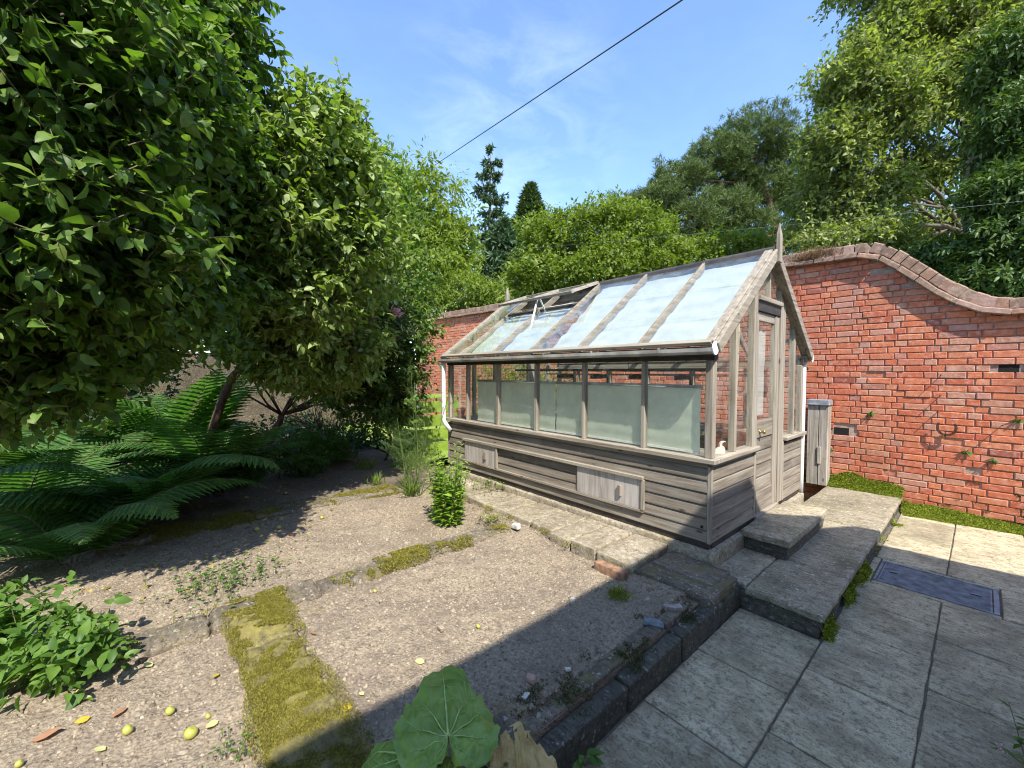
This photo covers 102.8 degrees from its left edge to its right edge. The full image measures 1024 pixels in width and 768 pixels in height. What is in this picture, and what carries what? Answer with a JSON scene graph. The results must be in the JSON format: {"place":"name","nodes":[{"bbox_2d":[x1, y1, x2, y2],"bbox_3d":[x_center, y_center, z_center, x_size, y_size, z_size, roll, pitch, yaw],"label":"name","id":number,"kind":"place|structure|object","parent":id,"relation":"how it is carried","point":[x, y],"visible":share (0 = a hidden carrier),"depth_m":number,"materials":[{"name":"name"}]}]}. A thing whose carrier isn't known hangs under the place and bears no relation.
{"place":"outdoors","nodes":[
{"label":"outdoors","id":0,"kind":"place"},
{"bbox_2d":[0,426,686,767],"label":"soil","id":1,"kind":"structure","parent":0,"point":[45,573],"depth_m":2.44,"materials":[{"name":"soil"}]},
{"bbox_2d":[14,759,23,767],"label":"apple","id":2,"kind":"object","parent":1,"relation":"on","point":[19,763],"visible":1,"depth_m":1.48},
{"bbox_2d":[31,727,60,741],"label":"fallen leaf","id":3,"kind":"object","parent":1,"relation":"on","point":[45,734],"visible":1,"depth_m":1.60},
{"bbox_2d":[0,570,140,711],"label":"raspberry plant","id":4,"kind":"object","parent":1,"relation":"on","point":[71,651],"visible":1,"depth_m":1.86,"materials":[{"name":"green plant"}]},
{"bbox_2d":[0,403,162,484],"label":"fern","id":5,"kind":"object","parent":1,"relation":"on","point":[17,454],"visible":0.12,"depth_m":4.51,"materials":[{"name":"plant"}]},
{"bbox_2d":[74,716,90,722],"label":"fallen leaf","id":6,"kind":"object","parent":1,"relation":"on","point":[82,719],"visible":1,"depth_m":1.68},
{"bbox_2d":[0,421,178,533],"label":"fern","id":7,"kind":"object","parent":1,"relation":"on","point":[16,480],"visible":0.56,"depth_m":3.96,"materials":[{"name":"plant"}]},
{"bbox_2d":[94,746,105,750],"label":"fallen leaf","id":8,"kind":"object","parent":1,"relation":"on","point":[100,748],"visible":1,"depth_m":1.56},
{"bbox_2d":[112,707,126,716],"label":"fallen leaf","id":9,"kind":"object","parent":1,"relation":"on","point":[119,711],"visible":1,"depth_m":1.72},
{"bbox_2d":[0,478,247,565],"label":"fern","id":10,"kind":"object","parent":1,"relation":"on","point":[41,534],"visible":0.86,"depth_m":3.10,"materials":[{"name":"plant"}]},
{"bbox_2d":[122,724,133,735],"bbox_3d":[-1.533,1.380,1.630,0.034,0.036,0.038,-1,2,-41],"label":"apple","id":11,"kind":"object","parent":1,"relation":"on","point":[127,729],"visible":1,"depth_m":1.62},
{"bbox_2d":[0,432,279,521],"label":"fern","id":12,"kind":"object","parent":1,"relation":"on","point":[201,467],"visible":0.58,"depth_m":3.58,"materials":[{"name":"plant"}]},
{"bbox_2d":[144,662,152,666],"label":"fallen leaf","id":13,"kind":"object","parent":1,"relation":"on","point":[147,664],"visible":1,"depth_m":2.01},
{"bbox_2d":[0,0,300,452],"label":"quince tree","id":14,"kind":"object","parent":1,"relation":"on","point":[127,136],"visible":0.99,"depth_m":2.00,"materials":[{"name":"green plant"}]},
{"bbox_2d":[64,369,259,478],"bbox_3d":[-4.158,0.562,5.085,1.737,1.502,1.904,-1,2,-27],"label":"fern","id":15,"kind":"object","parent":1,"relation":"on","point":[183,406],"visible":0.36,"depth_m":4.81,"materials":[{"name":"plant"}]},
{"bbox_2d":[165,706,174,715],"bbox_3d":[-1.448,1.383,1.731,0.033,0.034,0.035,-1,2,-41],"label":"apple","id":16,"kind":"object","parent":1,"relation":"on","point":[169,710],"visible":1,"depth_m":1.72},
{"bbox_2d":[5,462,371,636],"bbox_3d":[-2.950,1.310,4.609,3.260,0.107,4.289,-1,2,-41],"label":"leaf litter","id":17,"kind":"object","parent":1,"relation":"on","point":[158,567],"visible":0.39,"depth_m":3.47,"materials":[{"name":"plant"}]},
{"bbox_2d":[183,726,197,739],"bbox_3d":[-1.285,1.395,1.634,0.047,0.043,0.047,-1,2,-41],"label":"apple","id":18,"kind":"object","parent":1,"relation":"on","point":[190,732],"visible":1,"depth_m":1.62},
{"bbox_2d":[94,418,315,496],"bbox_3d":[-3.501,0.797,4.784,2.116,1.055,1.923,1,2,25],"label":"fern","id":19,"kind":"object","parent":1,"relation":"on","point":[238,443],"visible":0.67,"depth_m":4.35,"materials":[{"name":"plant"}]},
{"bbox_2d":[205,719,218,727],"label":"fallen leaf","id":20,"kind":"object","parent":1,"relation":"on","point":[212,723],"visible":1,"depth_m":1.66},
{"bbox_2d":[56,351,381,439],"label":"cream stone wall","id":21,"kind":"structure","parent":1,"relation":"on","point":[254,410],"depth_m":10.39,"materials":[{"name":"stone"}]},
{"bbox_2d":[139,547,299,622],"bbox_3d":[-1.955,1.319,2.797,0.875,0.090,0.865,1,2,23],"label":"weed patch","id":22,"kind":"object","parent":1,"relation":"on","point":[232,581],"visible":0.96,"depth_m":2.75,"materials":[{"name":"green plant"}]},
{"bbox_2d":[201,715,259,767],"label":"weed patch","id":23,"kind":"object","parent":1,"relation":"on","point":[234,749],"visible":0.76,"depth_m":1.54,"materials":[{"name":"green plant"}]},
{"bbox_2d":[73,485,393,557],"bbox_3d":[-2.511,1.344,4.148,2.660,0.144,0.369,-1,2,-41],"label":"bed edging","id":24,"kind":"object","parent":1,"relation":"on","point":[297,506],"visible":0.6,"depth_m":4.19,"materials":[{"name":"stone"}]},
{"bbox_2d":[95,483,399,553],"bbox_3d":[-2.452,1.297,4.196,2.620,0.068,0.425,-1,2,-41],"label":"edging moss","id":25,"kind":"object","parent":24,"relation":"on","point":[176,528],"visible":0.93,"depth_m":3.83,"materials":[{"name":"plant"}]},
{"bbox_2d":[182,443,312,488],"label":"fern","id":26,"kind":"object","parent":1,"relation":"on","point":[257,473],"visible":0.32,"depth_m":5.06,"materials":[{"name":"plant"}]},
{"bbox_2d":[49,525,503,683],"bbox_3d":[-1.152,1.386,2.837,2.792,0.142,0.255,-1,2,-41],"label":"bed edging","id":27,"kind":"object","parent":1,"relation":"on","point":[184,631],"visible":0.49,"depth_m":2.41,"materials":[{"name":"stone"}]},
{"bbox_2d":[122,523,510,655],"bbox_3d":[-1.048,1.321,2.939,2.541,0.068,0.301,-1,2,-41],"label":"front edging moss","id":28,"kind":"object","parent":27,"relation":"on","point":[397,555],"visible":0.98,"depth_m":3.07,"materials":[{"name":"plant"}]},
{"bbox_2d":[221,585,373,767],"bbox_3d":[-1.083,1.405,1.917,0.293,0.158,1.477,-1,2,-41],"label":"mossy path","id":29,"kind":"structure","parent":1,"relation":"on","point":[262,637],"depth_m":1.72,"materials":[{"name":"plant"}]},
{"bbox_2d":[191,56,424,492],"bbox_3d":[-2.131,-0.734,4.317,2.562,4.502,3.144,-1,2,-41],"label":"apple tree","id":30,"kind":"object","parent":1,"relation":"on","point":[342,226],"visible":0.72,"depth_m":3.67,"materials":[{"name":"green plant"}]},
{"bbox_2d":[173,134,451,446],"bbox_3d":[-4.244,-1.023,6.516,6.689,5.053,2.988,0,2,7],"label":"leaning tree","id":31,"kind":"object","parent":1,"relation":"on","point":[386,415],"visible":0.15,"depth_m":6.15,"materials":[{"name":"green plant"}]},
{"bbox_2d":[266,424,361,478],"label":"herb clump","id":32,"kind":"object","parent":1,"relation":"on","point":[330,447],"visible":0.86,"depth_m":5.83,"materials":[{"name":"green plant"}]},
{"bbox_2d":[245,409,393,451],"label":"ground cover","id":33,"kind":"object","parent":1,"relation":"on","point":[362,445],"visible":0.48,"depth_m":8.14,"materials":[{"name":"green plant"}]},
{"bbox_2d":[274,391,371,442],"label":"bare shrub","id":34,"kind":"object","parent":1,"relation":"on","point":[319,425],"visible":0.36,"depth_m":7.97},
{"bbox_2d":[60,499,668,767],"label":"soil clods","id":35,"kind":"object","parent":1,"relation":"on","point":[472,673],"visible":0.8,"depth_m":2.57,"materials":[{"name":"soil"}]},
{"bbox_2d":[350,453,382,470],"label":"grass tuft","id":36,"kind":"object","parent":1,"relation":"on","point":[364,466],"visible":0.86,"depth_m":6.07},
{"bbox_2d":[365,470,386,484],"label":"grass tuft","id":37,"kind":"object","parent":1,"relation":"on","point":[377,480],"visible":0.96,"depth_m":5.21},
{"bbox_2d":[327,293,430,460],"bbox_3d":[-2.064,-0.035,6.319,2.032,2.965,3.066,-1,2,-41],"label":"rose bush","id":38,"kind":"object","parent":1,"relation":"on","point":[400,312],"visible":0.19,"depth_m":5.74,"materials":[{"name":"green plant"}]},
{"bbox_2d":[390,468,428,497],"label":"grass tuft","id":39,"kind":"object","parent":1,"relation":"on","point":[412,488],"visible":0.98,"depth_m":4.76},
{"bbox_2d":[385,441,445,471],"bbox_3d":[-1.523,1.200,6.466,0.952,0.538,1.542,0,2,-9],"label":"grassy border","id":40,"kind":"object","parent":1,"relation":"on","point":[407,464],"visible":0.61,"depth_m":6.33,"materials":[{"name":"green plant"}]},
{"bbox_2d":[415,658,423,663],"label":"fallen leaf","id":41,"kind":"object","parent":1,"relation":"on","point":[420,661],"visible":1,"depth_m":2.01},
{"bbox_2d":[382,362,464,496],"bbox_3d":[-1.053,0.529,4.887,1.009,1.606,0.680,0,2,0],"label":"fennel plant","id":42,"kind":"object","parent":1,"relation":"on","point":[423,448],"visible":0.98,"depth_m":4.84,"materials":[{"name":"plant"}]},
{"bbox_2d":[362,665,500,767],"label":"rhubarb plant","id":43,"kind":"object","parent":1,"relation":"on","point":[443,709],"visible":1,"depth_m":1.34,"materials":[{"name":"green plant"}]},
{"bbox_2d":[437,624,444,631],"bbox_3d":[-0.396,1.366,2.288,0.033,0.021,0.043,-1,2,-41],"label":"pebble","id":44,"kind":"object","parent":1,"relation":"on","point":[441,628],"visible":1,"depth_m":2.28,"materials":[{"name":"stone"}]},
{"bbox_2d":[424,441,471,526],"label":"leafy bush","id":45,"kind":"object","parent":1,"relation":"on","point":[447,508],"visible":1,"depth_m":3.87,"materials":[{"name":"green plant"}]},
{"bbox_2d":[478,511,507,526],"bbox_3d":[-0.203,1.270,3.837,0.316,0.065,0.333,-1,2,-41],"label":"weed patch","id":46,"kind":"object","parent":1,"relation":"on","point":[490,519],"visible":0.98,"depth_m":3.84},
{"bbox_2d":[512,522,520,529],"bbox_3d":[0.038,1.279,3.683,0.065,0.052,0.086,-1,2,-41],"label":"white flint","id":47,"kind":"object","parent":1,"relation":"on","point":[516,526],"visible":1,"depth_m":3.66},
{"bbox_2d":[489,721,556,767],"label":"withered leaf","id":48,"kind":"object","parent":1,"relation":"on","point":[522,750],"visible":0.97,"depth_m":1.41,"materials":[{"name":"plant"}]},
{"bbox_2d":[521,692,529,698],"bbox_3d":[0.060,1.381,1.809,0.026,0.015,0.042,1,2,34],"label":"pebble","id":49,"kind":"object","parent":1,"relation":"on","point":[525,696],"visible":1,"depth_m":1.80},
{"bbox_2d":[526,673,535,684],"bbox_3d":[0.087,1.371,1.898,0.045,0.036,0.039,1,2,18],"label":"pebble","id":50,"kind":"object","parent":1,"relation":"on","point":[530,678],"visible":1,"depth_m":1.89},
{"bbox_2d":[594,559,627,581],"bbox_3d":[0.711,1.372,2.939,0.079,0.135,0.252,-1,2,-41],"label":"loose brick","id":51,"kind":"object","parent":1,"relation":"on","point":[611,570],"visible":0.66,"depth_m":2.91,"materials":[{"name":"brick"}]},
{"bbox_2d":[597,582,636,603],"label":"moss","id":52,"kind":"object","parent":1,"relation":"on","point":[618,594],"visible":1,"depth_m":2.62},
{"bbox_2d":[323,423,447,460],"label":"lawn","id":53,"kind":"structure","parent":0,"point":[429,441],"depth_m":9.21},
{"bbox_2d":[393,394,459,454],"bbox_3d":[-1.791,0.834,8.448,1.070,1.190,0.990,-1,2,-41],"label":"compost bin","id":54,"kind":"object","parent":53,"relation":"on","point":[435,419],"visible":0.26,"depth_m":8.06,"materials":[{"name":"green paint"}]},
{"bbox_2d":[471,347,581,414],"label":"climbing shrub","id":55,"kind":"object","parent":53,"relation":"on","point":[513,374],"visible":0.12,"depth_m":9.17,"materials":[{"name":"green plant"}]},
{"bbox_2d":[367,384,449,470],"bbox_3d":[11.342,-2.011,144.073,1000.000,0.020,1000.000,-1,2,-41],"label":"ground","id":56,"kind":"structure","parent":0,"point":[446,463],"depth_m":8.58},
{"bbox_2d":[0,367,188,468],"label":"boundary laurel","id":57,"kind":"object","parent":56,"relation":"on","point":[132,393],"visible":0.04,"depth_m":6.73,"materials":[{"name":"green plant"}]},
{"bbox_2d":[365,131,489,394],"bbox_3d":[-5.934,-4.153,16.963,11.645,11.318,6.301,1,2,23],"label":"walnut tree","id":58,"kind":"object","parent":56,"relation":"on","point":[447,238],"visible":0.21,"depth_m":15.10,"materials":[{"name":"green plant"}]},
{"bbox_2d":[409,266,514,317],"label":"bush","id":59,"kind":"object","parent":56,"relation":"on","point":[467,301],"visible":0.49,"depth_m":13.90,"materials":[{"name":"green plant"}]},
{"bbox_2d":[466,143,511,287],"bbox_3d":[-1.796,-11.399,40.074,6.250,24.118,6.307,1,2,29],"label":"douglas fir","id":60,"kind":"object","parent":56,"relation":"on","point":[482,193],"visible":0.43,"depth_m":39.47,"materials":[{"name":"plant"}]},
{"bbox_2d":[468,214,524,308],"bbox_3d":[-0.817,-7.033,35.947,9.056,15.624,9.697,0,2,-8],"label":"cypress tree","id":61,"kind":"object","parent":56,"relation":"on","point":[501,236],"visible":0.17,"depth_m":34.29,"materials":[{"name":"green plant"}]},
{"bbox_2d":[510,180,553,289],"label":"spruce tree","id":62,"kind":"object","parent":56,"relation":"on","point":[529,195],"visible":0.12,"depth_m":44.01,"materials":[{"name":"plant"}]},
{"bbox_2d":[493,184,699,299],"bbox_3d":[4.099,-3.969,19.394,6.543,10.849,10.061,-19,20,-85],"label":"maple tree","id":63,"kind":"object","parent":56,"relation":"on","point":[556,265],"visible":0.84,"depth_m":18.33,"materials":[{"name":"green plant"}]},
{"bbox_2d":[416,242,1023,525],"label":"garden brick wall","id":64,"kind":"structure","parent":56,"relation":"on","point":[893,334],"depth_m":4.90,"materials":[{"name":"brick"}]},
{"bbox_2d":[787,243,861,261],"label":"coping plant","id":65,"kind":"object","parent":64,"relation":"on","point":[812,255],"visible":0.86,"depth_m":5.44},
{"bbox_2d":[857,470,1023,524],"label":"brick moss","id":66,"kind":"object","parent":64,"relation":"attached to","point":[995,505],"visible":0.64,"depth_m":4.34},
{"bbox_2d":[936,423,957,435],"bbox_3d":[4.895,0.511,4.601,0.095,0.151,0.167,-1,2,-41],"label":"horseshoe","id":67,"kind":"object","parent":64,"relation":"attached to","point":[946,434],"visible":1,"depth_m":4.57,"materials":[{"name":"metal"}]},
{"bbox_2d":[960,449,972,456],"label":"wall plant","id":68,"kind":"object","parent":64,"relation":"attached to","point":[968,453],"depth_m":4.49,"materials":[{"name":"green plant"}]},
{"bbox_2d":[988,456,999,464],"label":"wall plant","id":69,"kind":"object","parent":64,"relation":"attached to","point":[995,462],"depth_m":4.35,"materials":[{"name":"green plant"}]},
{"bbox_2d":[1010,418,1023,423],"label":"wall plant","id":70,"kind":"object","parent":64,"relation":"attached to","point":[1019,420],"depth_m":4.23,"materials":[{"name":"green plant"}]},
{"bbox_2d":[605,93,839,259],"bbox_3d":[14.518,-8.322,27.464,17.575,19.852,7.100,0,2,-14],"label":"scots pine","id":71,"kind":"object","parent":56,"relation":"on","point":[742,190],"visible":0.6,"depth_m":25.77,"materials":[{"name":"green plant"}]},
{"bbox_2d":[667,218,792,264],"bbox_3d":[11.080,-3.729,22.118,7.634,10.241,5.085,0,2,2],"label":"hazel tree","id":72,"kind":"object","parent":56,"relation":"on","point":[744,239],"visible":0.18,"depth_m":20.78,"materials":[{"name":"green plant"}]},
{"bbox_2d":[774,0,1023,254],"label":"lime tree","id":73,"kind":"object","parent":56,"relation":"on","point":[877,100],"visible":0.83,"depth_m":14.30,"materials":[{"name":"green plant"}]},
{"bbox_2d":[833,4,1023,297],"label":"chestnut tree","id":74,"kind":"object","parent":56,"relation":"on","point":[992,262],"visible":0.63,"depth_m":10.77,"materials":[{"name":"green plant"}]},
{"bbox_2d":[428,474,666,574],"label":"garden path","id":75,"kind":"structure","parent":0,"point":[627,550],"depth_m":3.54,"materials":[{"name":"stone"}]},
{"bbox_2d":[469,476,508,494],"bbox_3d":[-0.320,1.194,4.929,0.770,0.078,0.874,0,2,7],"label":"weed patch","id":76,"kind":"object","parent":75,"relation":"on","point":[486,483],"visible":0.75,"depth_m":4.81,"materials":[{"name":"green plant"}]},
{"bbox_2d":[426,481,669,562],"bbox_3d":[-0.004,1.274,4.203,0.639,0.060,3.104,-1,2,-41],"label":"garden path moss","id":77,"kind":"object","parent":75,"relation":"on","point":[509,516],"visible":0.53,"depth_m":3.58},
{"bbox_2d":[435,0,682,164],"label":"overhead cable","id":78,"kind":"object","parent":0,"point":[577,69],"visible":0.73,"depth_m":9.17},
{"bbox_2d":[178,0,984,368],"label":"sky","id":79,"kind":"structure","parent":0,"point":[445,71],"materials":[{"name":"blue"}]},
{"bbox_2d":[485,201,1019,251],"bbox_3d":[5.859,-4.889,13.019,19.379,1.753,0.003,1,2,35],"label":"thin wire","id":80,"kind":"object","parent":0,"point":[782,225],"visible":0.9,"depth_m":11.31,"materials":[{"name":"metal"}]},
{"bbox_2d":[572,508,1023,767],"bbox_3d":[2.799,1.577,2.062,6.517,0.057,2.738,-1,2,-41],"label":"paving","id":81,"kind":"structure","parent":0,"point":[859,688],"depth_m":2.10,"materials":[{"name":"stone"}]},
{"bbox_2d":[573,748,603,767],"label":"seedling","id":82,"kind":"object","parent":81,"relation":"on","point":[593,754],"visible":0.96,"depth_m":1.66,"materials":[{"name":"green plant"}]},
{"bbox_2d":[522,553,740,767],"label":"bed wall","id":83,"kind":"structure","parent":81,"relation":"on","point":[615,687],"depth_m":2.03,"materials":[{"name":"stone"}]},
{"bbox_2d":[485,711,534,767],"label":"kerb stone","id":84,"kind":"object","parent":83,"relation":"on","point":[504,720],"visible":0.25,"depth_m":1.62,"materials":[{"name":"stone"}]},
{"bbox_2d":[504,586,739,732],"bbox_3d":[0.720,1.386,2.239,2.026,0.051,0.270,-1,2,-41],"label":"kerb moss","id":85,"kind":"object","parent":83,"relation":"on","point":[587,659],"visible":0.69,"depth_m":1.90,"materials":[{"name":"plant"}]},
{"bbox_2d":[643,616,663,628],"bbox_3d":[0.813,1.370,2.347,0.112,0.014,0.071,1,2,20],"label":"slate piece","id":86,"kind":"object","parent":83,"relation":"on","point":[652,622],"visible":1,"depth_m":2.34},
{"bbox_2d":[663,603,682,610],"bbox_3d":[0.971,1.349,2.466,0.112,0.030,0.042,0,2,-6],"label":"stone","id":87,"kind":"object","parent":83,"relation":"on","point":[673,607],"visible":1,"depth_m":2.45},
{"bbox_2d":[652,551,729,585],"bbox_3d":[1.291,1.419,2.961,0.293,0.210,0.444,-1,2,-41],"label":"paving flag","id":88,"kind":"object","parent":83,"relation":"on","point":[684,565],"visible":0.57,"depth_m":2.93,"materials":[{"name":"stone"}]},
{"bbox_2d":[718,486,902,638],"bbox_3d":[3.016,1.448,3.911,3.682,0.198,0.719,-1,2,-41],"label":"stone landing","id":89,"kind":"object","parent":81,"relation":"on","point":[803,588],"visible":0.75,"depth_m":3.09,"materials":[{"name":"stone"}]},
{"bbox_2d":[741,501,826,560],"bbox_3d":[2.449,1.289,3.641,1.171,0.189,0.363,-1,2,-41],"label":"stone step","id":90,"kind":"object","parent":89,"relation":"on","point":[785,530],"visible":0.94,"depth_m":3.43,"materials":[{"name":"stone"}]},
{"bbox_2d":[806,399,832,485],"bbox_3d":[4.052,0.761,5.401,0.205,1.115,0.250,-1,2,-41],"label":"boxed post","id":91,"kind":"object","parent":89,"relation":"on","point":[818,442],"visible":0.99,"depth_m":5.34,"materials":[{"name":"grey wood"}]},
{"bbox_2d":[821,514,904,642],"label":"landing edge moss","id":92,"kind":"object","parent":81,"relation":"on","point":[865,570],"visible":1,"depth_m":2.91,"materials":[{"name":"plant"}]},
{"bbox_2d":[803,471,1023,535],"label":"wall foot moss","id":93,"kind":"object","parent":81,"relation":"on","point":[945,515],"depth_m":4.66,"materials":[{"name":"plant"}]},
{"bbox_2d":[873,560,999,615],"bbox_3d":[3.220,1.549,3.117,0.490,0.057,0.640,-1,2,-41],"label":"manhole cover","id":94,"kind":"object","parent":81,"relation":"on","point":[960,592],"visible":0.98,"depth_m":3.09,"materials":[{"name":"metal"}]},
{"bbox_2d":[989,699,1023,764],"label":"valerian","id":95,"kind":"object","parent":81,"relation":"on","point":[1020,740],"visible":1,"depth_m":1.70,"materials":[{"name":"green plant"}]},
{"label":"floor","id":96,"kind":"structure","parent":0,"visible":0},
{"bbox_2d":[464,417,703,455],"bbox_3d":[0.493,0.862,4.609,0.440,0.665,3.440,-1,2,-41],"label":"staging bench","id":97,"kind":"object","parent":96,"relation":"on","point":[701,449],"visible":0.12,"depth_m":3.97,"materials":[{"name":"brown wood"}]},
{"bbox_2d":[456,408,465,418],"bbox_3d":[-0.716,0.418,5.731,0.131,0.150,0.132,-1,2,-41],"label":"flower pot","id":98,"kind":"object","parent":97,"relation":"on","point":[460,412],"visible":0.84,"depth_m":5.69,"materials":[{"name":"ceramic"}]},
{"bbox_2d":[437,223,813,566],"bbox_3d":[1.175,0.004,5.135,2.654,2.978,3.798,-1,2,-41],"label":"greenhouse","id":99,"kind":"object","parent":96,"relation":"on","point":[709,505],"visible":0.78,"depth_m":3.88,"materials":[{"name":"wood"}]},
{"bbox_2d":[477,380,555,431],"bbox_3d":[0.013,0.223,4.801,0.031,0.528,1.390,-1,2,-41],"label":"roller blind","id":100,"kind":"object","parent":99,"relation":"attached to","point":[517,403],"visible":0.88,"depth_m":4.72,"materials":[{"name":"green fabric"}]},
{"bbox_2d":[459,302,577,356],"bbox_3d":[0.083,-0.693,5.290,0.901,0.679,1.520,-1,2,-41],"label":"roof shading","id":101,"kind":"object","parent":99,"relation":"attached to","point":[544,323],"visible":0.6,"depth_m":5.12,"materials":[{"name":"white fabric"}]},
{"bbox_2d":[515,325,728,370],"bbox_3d":[1.112,-0.637,5.213,0.058,0.945,3.250,-1,2,-41],"label":"hanging rail","id":102,"kind":"object","parent":99,"relation":"hanging from","point":[681,369],"visible":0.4,"depth_m":4.85,"materials":[{"name":"wood"}]},
{"bbox_2d":[556,382,702,453],"bbox_3d":[0.963,0.257,3.709,0.031,0.528,1.515,-1,2,-41],"label":"roller blind","id":103,"kind":"object","parent":99,"relation":"attached to","point":[614,414],"visible":0.96,"depth_m":3.58,"materials":[{"name":"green fabric"}]},
{"bbox_2d":[551,261,757,352],"bbox_3d":[1.292,-0.731,4.047,1.105,0.834,1.740,-1,2,-41],"label":"roof shading","id":104,"kind":"object","parent":99,"relation":"attached to","point":[699,309],"visible":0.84,"depth_m":3.85,"materials":[{"name":"white fabric"}]},
{"bbox_2d":[546,369,787,396],"bbox_3d":[1.819,-0.039,5.681,0.435,0.320,3.400,-1,2,-41],"label":"wall shelf","id":105,"kind":"object","parent":99,"relation":"attached to","point":[689,376],"depth_m":5.41,"materials":[{"name":"wood"}]},
{"bbox_2d":[715,441,725,453],"bbox_3d":[1.635,0.511,3.245,0.118,0.120,0.025,0,2,0],"label":"spray bottle","id":106,"kind":"object","parent":99,"relation":"on","point":[720,448],"visible":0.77,"depth_m":3.23,"materials":[{"name":"beige plastic"}]},
{"bbox_2d":[737,322,739,395],"bbox_3d":[1.920,-0.157,3.519,0.133,0.925,0.028,-1,2,-32],"label":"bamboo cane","id":107,"kind":"object","parent":99,"relation":"hanging from","point":[738,348],"visible":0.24,"depth_m":3.53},
{"bbox_2d":[757,327,766,414],"bbox_3d":[2.282,-0.117,3.794,0.380,0.822,0.024,-1,2,-41],"label":"door blind","id":108,"kind":"object","parent":99,"relation":"hanging from","point":[761,351],"depth_m":3.85,"materials":[{"name":"fabric"}]},
{"bbox_2d":[755,311,779,512],"bbox_3d":[2.375,0.258,3.800,0.599,1.810,0.084,-1,2,-41],"label":"door","id":109,"kind":"structure","parent":99,"relation":"in","point":[766,429],"depth_m":3.91,"materials":[{"name":"grey wood"}]},
{"bbox_2d":[555,411,786,439],"bbox_3d":[1.769,0.836,5.678,0.470,0.670,3.380,-1,2,-41],"label":"potting bench","id":110,"kind":"object","parent":96,"relation":"on","point":[721,431],"visible":0.02,"depth_m":4.66,"materials":[{"name":"brown wood"}]}
]}

